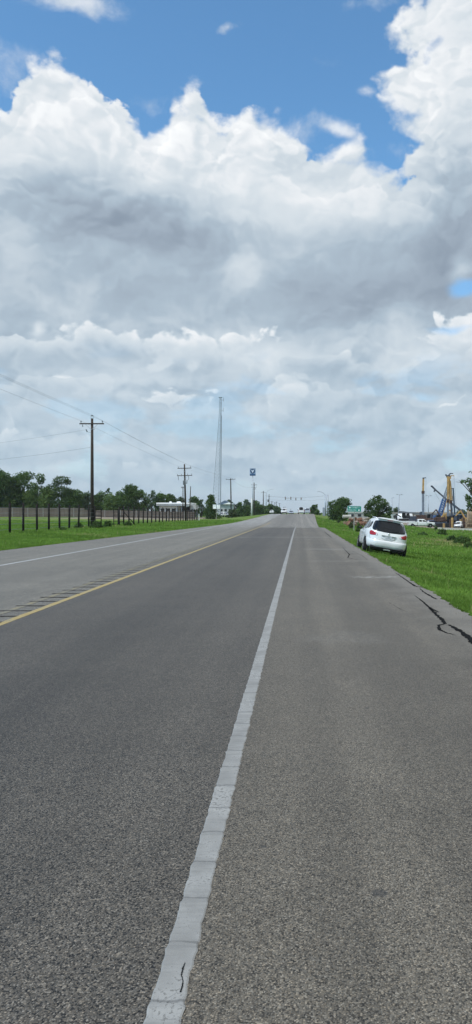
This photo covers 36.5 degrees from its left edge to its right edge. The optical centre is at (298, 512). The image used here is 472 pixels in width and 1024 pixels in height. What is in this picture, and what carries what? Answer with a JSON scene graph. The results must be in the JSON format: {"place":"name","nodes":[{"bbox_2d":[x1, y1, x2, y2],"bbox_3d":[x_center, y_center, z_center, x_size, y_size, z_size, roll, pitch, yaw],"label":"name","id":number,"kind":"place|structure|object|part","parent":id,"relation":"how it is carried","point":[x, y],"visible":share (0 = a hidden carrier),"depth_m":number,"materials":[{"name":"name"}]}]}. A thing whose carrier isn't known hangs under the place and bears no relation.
{"place":"outdoors","nodes":[
{"label":"outdoors","id":0,"kind":"place"},
{"bbox_2d":[218,500,235,513],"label":"house","id":1,"kind":"structure","parent":0,"point":[225,506],"depth_m":275.50,"materials":[{"name":"white"}]},
{"bbox_2d":[0,514,471,1023],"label":"road","id":2,"kind":"structure","parent":0,"point":[235,772],"depth_m":4.18,"materials":[{"name":"grey asphalt"}]},
{"bbox_2d":[281,508,286,513],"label":"oncoming car","id":3,"kind":"object","parent":2,"relation":"on","point":[283,510],"visible":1,"depth_m":210.76,"materials":[{"name":"white paint"}]},
{"bbox_2d":[304,508,310,513],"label":"road pickup","id":4,"kind":"object","parent":2,"relation":"on","point":[306,510],"visible":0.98,"depth_m":223.44,"materials":[{"name":"silver metal"}]},
{"bbox_2d":[0,513,471,575],"bbox_3d":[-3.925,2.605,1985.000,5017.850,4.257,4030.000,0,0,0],"label":"ground","id":5,"kind":"structure","parent":0,"point":[153,519],"depth_m":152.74,"materials":[{"name":"green plant"}]},
{"bbox_2d":[0,468,11,505],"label":"tree","id":6,"kind":"object","parent":5,"relation":"on","point":[1,473],"visible":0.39,"depth_m":185.75,"materials":[{"name":"green plant"}]},
{"bbox_2d":[0,473,22,506],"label":"tree","id":7,"kind":"object","parent":5,"relation":"on","point":[9,486],"visible":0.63,"depth_m":184.69,"materials":[{"name":"green plant"}]},
{"bbox_2d":[2,489,27,507],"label":"tree","id":8,"kind":"object","parent":5,"relation":"on","point":[17,503],"visible":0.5,"depth_m":184.76,"materials":[{"name":"green plant"}]},
{"bbox_2d":[13,471,38,503],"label":"tree","id":9,"kind":"object","parent":5,"relation":"on","point":[25,479],"visible":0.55,"depth_m":188.16,"materials":[{"name":"green plant"}]},
{"bbox_2d":[21,489,38,507],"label":"tree","id":10,"kind":"object","parent":5,"relation":"on","point":[28,498],"visible":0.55,"depth_m":185.79,"materials":[{"name":"green plant"}]},
{"bbox_2d":[30,473,45,507],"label":"tree","id":11,"kind":"object","parent":5,"relation":"on","point":[42,480],"visible":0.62,"depth_m":186.88,"materials":[{"name":"green plant"}]},
{"bbox_2d":[36,486,57,507],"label":"tree","id":12,"kind":"object","parent":5,"relation":"on","point":[44,500],"visible":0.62,"depth_m":185.39,"materials":[{"name":"green plant"}]},
{"bbox_2d":[0,502,95,532],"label":"ranch fence","id":13,"kind":"object","parent":5,"relation":"on","point":[36,518],"visible":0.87,"depth_m":59.49,"materials":[{"name":"metal"}]},
{"bbox_2d":[41,476,81,507],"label":"tree","id":14,"kind":"object","parent":5,"relation":"on","point":[62,492],"visible":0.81,"depth_m":186.12,"materials":[{"name":"green plant"}]},
{"bbox_2d":[63,488,85,507],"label":"tree","id":15,"kind":"object","parent":5,"relation":"on","point":[72,501],"visible":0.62,"depth_m":185.93,"materials":[{"name":"green plant"}]},
{"bbox_2d":[80,491,95,509],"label":"tree","id":16,"kind":"object","parent":5,"relation":"on","point":[85,502],"visible":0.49,"depth_m":193.88,"materials":[{"name":"green plant"}]},
{"bbox_2d":[79,415,103,526],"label":"utility pole","id":17,"kind":"object","parent":5,"relation":"on","point":[92,486],"visible":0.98,"depth_m":72.87,"materials":[{"name":"brown wood"}]},
{"bbox_2d":[0,374,210,472],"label":"power line","id":18,"kind":"object","parent":17,"relation":"attached to","point":[88,413],"visible":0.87,"depth_m":67.78,"materials":[{"name":"metal"}]},
{"bbox_2d":[1,389,226,478],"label":"power line","id":19,"kind":"object","parent":17,"relation":"attached to","point":[90,425],"visible":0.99,"depth_m":74.70,"materials":[{"name":"metal"}]},
{"bbox_2d":[1,376,229,477],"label":"power line","id":20,"kind":"object","parent":17,"relation":"attached to","point":[99,419],"visible":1,"depth_m":69.39,"materials":[{"name":"metal"}]},
{"bbox_2d":[89,521,103,527],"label":"shrub","id":21,"kind":"object","parent":5,"relation":"on","point":[95,524],"visible":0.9,"depth_m":69.76,"materials":[{"name":"green plant"}]},
{"bbox_2d":[0,508,193,518],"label":"board fence","id":22,"kind":"object","parent":5,"relation":"on","point":[28,512],"visible":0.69,"depth_m":176.16,"materials":[{"name":"brown wood"}]},
{"bbox_2d":[94,490,106,509],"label":"tree","id":23,"kind":"object","parent":5,"relation":"on","point":[98,500],"visible":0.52,"depth_m":199.07,"materials":[{"name":"green plant"}]},
{"bbox_2d":[103,520,112,526],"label":"shrub","id":24,"kind":"object","parent":5,"relation":"on","point":[107,523],"visible":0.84,"depth_m":73.87,"materials":[{"name":"green plant"}]},
{"bbox_2d":[102,493,123,510],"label":"tree","id":25,"kind":"object","parent":5,"relation":"on","point":[110,502],"visible":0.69,"depth_m":185.52,"materials":[{"name":"green plant"}]},
{"bbox_2d":[115,490,125,510],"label":"tree","id":26,"kind":"object","parent":5,"relation":"on","point":[120,493],"visible":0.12,"depth_m":189.85,"materials":[{"name":"green plant"}]},
{"bbox_2d":[117,484,147,510],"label":"tree","id":27,"kind":"object","parent":5,"relation":"on","point":[130,498],"visible":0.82,"depth_m":186.09,"materials":[{"name":"green plant"}]},
{"bbox_2d":[137,489,149,510],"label":"tree","id":28,"kind":"object","parent":5,"relation":"on","point":[143,496],"visible":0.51,"depth_m":189.53,"materials":[{"name":"green plant"}]},
{"bbox_2d":[146,490,158,510],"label":"tree","id":29,"kind":"object","parent":5,"relation":"on","point":[151,504],"visible":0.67,"depth_m":214.60,"materials":[{"name":"green plant"}]},
{"bbox_2d":[118,506,197,524],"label":"ranch fence","id":30,"kind":"object","parent":5,"relation":"on","point":[151,518],"visible":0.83,"depth_m":106.64,"materials":[{"name":"metal"}]},
{"bbox_2d":[152,491,169,510],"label":"tree","id":31,"kind":"object","parent":5,"relation":"on","point":[162,497],"visible":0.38,"depth_m":219.00,"materials":[{"name":"green plant"}]},
{"bbox_2d":[166,493,178,502],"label":"tree","id":32,"kind":"object","parent":5,"relation":"on","point":[172,498],"visible":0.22,"depth_m":223.65,"materials":[{"name":"green plant"}]},
{"bbox_2d":[156,501,197,511],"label":"building","id":33,"kind":"structure","parent":5,"relation":"on","point":[178,505],"depth_m":196.45,"materials":[{"name":"metal"}]},
{"bbox_2d":[177,464,191,520],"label":"utility pole","id":34,"kind":"object","parent":5,"relation":"on","point":[184,480],"visible":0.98,"depth_m":130.85,"materials":[{"name":"brown wood"}]},
{"bbox_2d":[187,496,199,516],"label":"tree","id":35,"kind":"object","parent":5,"relation":"on","point":[195,499],"visible":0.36,"depth_m":214.80,"materials":[{"name":"green plant"}]},
{"bbox_2d":[198,499,205,516],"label":"tree","id":36,"kind":"object","parent":5,"relation":"on","point":[201,507],"visible":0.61,"depth_m":219.83,"materials":[{"name":"green plant"}]},
{"bbox_2d":[202,494,221,518],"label":"tree","id":37,"kind":"object","parent":5,"relation":"on","point":[209,512],"visible":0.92,"depth_m":171.52,"materials":[{"name":"green plant"}]},
{"bbox_2d":[213,504,219,518],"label":"road sign","id":38,"kind":"object","parent":5,"relation":"on","point":[216,506],"visible":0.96,"depth_m":149.99,"materials":[{"name":"metal"}]},
{"bbox_2d":[213,397,223,515],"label":"radio tower","id":39,"kind":"structure","parent":5,"relation":"on","point":[218,438],"depth_m":231.65,"materials":[{"name":"metal"}]},
{"bbox_2d":[226,478,233,517],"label":"utility pole","id":40,"kind":"object","parent":5,"relation":"on","point":[230,479],"visible":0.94,"depth_m":217.86,"materials":[{"name":"brown wood"}]},
{"bbox_2d":[226,509,237,517],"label":"bush","id":41,"kind":"object","parent":5,"relation":"on","point":[232,513],"visible":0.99,"depth_m":204.35,"materials":[{"name":"green plant"}]},
{"bbox_2d":[235,502,241,509],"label":"tree","id":42,"kind":"object","parent":5,"relation":"on","point":[239,504],"visible":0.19,"depth_m":279.00,"materials":[{"name":"green plant"}]},
{"bbox_2d":[236,505,250,516],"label":"tree","id":43,"kind":"object","parent":5,"relation":"on","point":[243,511],"visible":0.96,"depth_m":261.00,"materials":[{"name":"green plant"}]},
{"bbox_2d":[243,499,250,511],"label":"tree","id":44,"kind":"object","parent":5,"relation":"on","point":[246,502],"visible":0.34,"depth_m":289.16,"materials":[{"name":"green plant"}]},
{"bbox_2d":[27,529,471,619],"bbox_3d":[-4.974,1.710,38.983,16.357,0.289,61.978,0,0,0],"label":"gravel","id":45,"kind":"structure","parent":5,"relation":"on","point":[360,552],"depth_m":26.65,"materials":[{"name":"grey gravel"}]},
{"bbox_2d":[250,468,255,515],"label":"pylon sign","id":46,"kind":"object","parent":5,"relation":"on","point":[252,472],"visible":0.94,"depth_m":249.80,"materials":[{"name":"metal"}]},
{"bbox_2d":[251,483,255,514],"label":"utility pole","id":47,"kind":"object","parent":5,"relation":"on","point":[254,498],"visible":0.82,"depth_m":299.87,"materials":[{"name":"grey wood"}]},
{"bbox_2d":[253,500,262,514],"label":"tree","id":48,"kind":"object","parent":5,"relation":"on","point":[258,508],"visible":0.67,"depth_m":308.93,"materials":[{"name":"green plant"}]},
{"bbox_2d":[260,504,268,514],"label":"tree","id":49,"kind":"object","parent":5,"relation":"on","point":[265,510],"visible":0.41,"depth_m":328.77,"materials":[{"name":"green plant"}]},
{"bbox_2d":[266,504,274,513],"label":"tree","id":50,"kind":"object","parent":5,"relation":"on","point":[270,506],"visible":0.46,"depth_m":358.77,"materials":[{"name":"green plant"}]},
{"bbox_2d":[274,506,279,513],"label":"tree","id":51,"kind":"object","parent":5,"relation":"on","point":[276,508],"visible":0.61,"depth_m":379.14,"materials":[{"name":"green plant"}]},
{"bbox_2d":[310,504,317,513],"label":"tree","id":52,"kind":"object","parent":5,"relation":"on","point":[313,508],"visible":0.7,"depth_m":260.95,"materials":[{"name":"green plant"}]},
{"bbox_2d":[314,509,322,514],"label":"bush","id":53,"kind":"object","parent":5,"relation":"on","point":[317,511],"visible":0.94,"depth_m":257.58,"materials":[{"name":"green plant"}]},
{"bbox_2d":[327,497,351,520],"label":"tree","id":54,"kind":"object","parent":5,"relation":"on","point":[338,508],"visible":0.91,"depth_m":149.10,"materials":[{"name":"green plant"}]},
{"bbox_2d":[342,515,350,523],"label":"culvert pipe","id":55,"kind":"object","parent":5,"relation":"on","point":[345,516],"visible":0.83,"depth_m":123.76,"materials":[{"name":"concrete"}]},
{"bbox_2d":[347,506,360,529],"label":"road sign","id":56,"kind":"object","parent":5,"relation":"on","point":[354,509],"visible":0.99,"depth_m":89.98,"materials":[{"name":"green metal"}]},
{"bbox_2d":[348,512,367,517],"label":"building","id":57,"kind":"structure","parent":5,"relation":"on","point":[358,514],"depth_m":215.00,"materials":[{"name":"white"}]},
{"bbox_2d":[363,495,392,518],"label":"tree","id":58,"kind":"object","parent":5,"relation":"on","point":[381,508],"visible":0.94,"depth_m":125.39,"materials":[{"name":"green plant"}]},
{"bbox_2d":[357,516,406,557],"bbox_3d":[4.018,1.154,34.347,2.210,1.797,5.146,9,0,0],"label":"parked suv","id":59,"kind":"object","parent":5,"relation":"on","point":[388,535],"visible":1,"depth_m":32.05,"materials":[{"name":"white paint"}]},
{"bbox_3d":[4.099,0.671,32.192,1.516,0.524,0.582,9,0,0],"label":"rear window","id":60,"kind":"part","parent":59,"relation":"part of","materials":[{"name":"black glass"}]},
{"bbox_2d":[315,516,471,615],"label":"verge grass","id":61,"kind":"structure","parent":5,"relation":"on","point":[448,579],"depth_m":30.75,"materials":[{"name":"green plant"}]},
{"bbox_2d":[391,513,397,519],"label":"office cabin","id":62,"kind":"object","parent":5,"relation":"on","point":[393,515],"visible":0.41,"depth_m":230.00,"materials":[{"name":"beige metal"}]},
{"bbox_2d":[397,513,412,520],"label":"water tank","id":63,"kind":"object","parent":5,"relation":"on","point":[398,517],"visible":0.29,"depth_m":204.01,"materials":[{"name":"metal"}]},
{"bbox_2d":[409,514,415,523],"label":"generator","id":64,"kind":"object","parent":5,"relation":"on","point":[412,518],"visible":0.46,"depth_m":195.40,"materials":[{"name":"metal"}]},
{"bbox_2d":[407,519,434,527],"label":"pickup truck","id":65,"kind":"object","parent":5,"relation":"on","point":[421,522],"visible":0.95,"depth_m":157.04,"materials":[{"name":"white paint"}]},
{"bbox_2d":[416,477,430,518],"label":"drilling rig","id":66,"kind":"object","parent":5,"relation":"on","point":[421,515],"visible":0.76,"depth_m":204.69,"materials":[{"name":"grey metal"}]},
{"bbox_2d":[389,511,470,515],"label":"long shed","id":67,"kind":"structure","parent":5,"relation":"on","point":[417,513],"depth_m":270.00,"materials":[{"name":"beige metal"}]},
{"bbox_2d":[430,509,440,517],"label":"excavator","id":68,"kind":"object","parent":5,"relation":"on","point":[438,515],"visible":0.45,"depth_m":195.66,"materials":[{"name":"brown metal"}]},
{"bbox_2d":[433,487,446,517],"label":"lattice crane","id":69,"kind":"object","parent":5,"relation":"on","point":[442,507],"visible":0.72,"depth_m":211.64,"materials":[{"name":"blue metal"}]},
{"bbox_2d":[433,513,451,526],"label":"drill carrier","id":70,"kind":"object","parent":5,"relation":"on","point":[441,520],"visible":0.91,"depth_m":176.78,"materials":[{"name":"brown metal"}]},
{"bbox_2d":[437,528,447,534],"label":"shrub","id":71,"kind":"object","parent":5,"relation":"on","point":[443,531],"visible":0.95,"depth_m":99.75,"materials":[{"name":"green plant"}]},
{"bbox_2d":[443,473,456,526],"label":"drilling rig","id":72,"kind":"object","parent":5,"relation":"on","point":[448,488],"visible":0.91,"depth_m":184.80,"materials":[{"name":"yellow metal"}]},
{"bbox_2d":[446,535,454,540],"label":"shrub","id":73,"kind":"object","parent":5,"relation":"on","point":[448,538],"visible":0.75,"depth_m":69.81,"materials":[{"name":"green plant"}]},
{"bbox_2d":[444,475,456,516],"bbox_3d":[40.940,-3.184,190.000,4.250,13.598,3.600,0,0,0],"label":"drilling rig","id":74,"kind":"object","parent":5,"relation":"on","point":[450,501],"visible":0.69,"depth_m":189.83,"materials":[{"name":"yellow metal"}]},
{"bbox_2d":[431,485,470,517],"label":"telescopic crane","id":75,"kind":"object","parent":5,"relation":"on","point":[456,507],"visible":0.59,"depth_m":221.75,"materials":[{"name":"black metal"}]},
{"bbox_2d":[449,488,455,515],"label":"piling mast","id":76,"kind":"object","parent":5,"relation":"on","point":[453,501],"visible":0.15,"depth_m":214.79,"materials":[{"name":"grey metal"}]},
{"bbox_2d":[454,521,463,527],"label":"parked car","id":77,"kind":"object","parent":5,"relation":"on","point":[459,524],"visible":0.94,"depth_m":170.26,"materials":[{"name":"white paint"}]},
{"bbox_2d":[453,514,465,520],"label":"site shelter","id":78,"kind":"object","parent":5,"relation":"on","point":[459,516],"visible":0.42,"depth_m":184.95,"materials":[{"name":"metal"}]},
{"bbox_2d":[454,510,466,521],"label":"excavator","id":79,"kind":"object","parent":5,"relation":"on","point":[455,517],"visible":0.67,"depth_m":175.83,"materials":[{"name":"yellow metal"}]},
{"bbox_2d":[452,535,471,543],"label":"shrub","id":80,"kind":"object","parent":5,"relation":"on","point":[462,539],"visible":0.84,"depth_m":61.67,"materials":[{"name":"green plant"}]},
{"bbox_2d":[459,471,471,511],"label":"tree","id":81,"kind":"object","parent":5,"relation":"on","point":[468,499],"visible":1,"depth_m":78.01,"materials":[{"name":"green plant"}]},
{"bbox_2d":[463,542,471,547],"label":"shrub","id":82,"kind":"object","parent":5,"relation":"on","point":[467,544],"visible":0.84,"depth_m":51.83,"materials":[{"name":"green plant"}]},
{"bbox_2d":[467,510,468,526],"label":"timber pile","id":83,"kind":"object","parent":5,"relation":"on","point":[468,518],"visible":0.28,"depth_m":164.80,"materials":[{"name":"beige wood"}]},
{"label":"flatbed trailer","id":84,"kind":"object","parent":5,"relation":"on","visible":0},
{"bbox_2d":[394,513,409,520],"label":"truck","id":85,"kind":"object","parent":84,"relation":"on","point":[405,515],"visible":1,"depth_m":161.41,"materials":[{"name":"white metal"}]},
{"bbox_2d":[0,0,471,512],"label":"sky","id":86,"kind":"structure","parent":0,"point":[263,207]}
]}

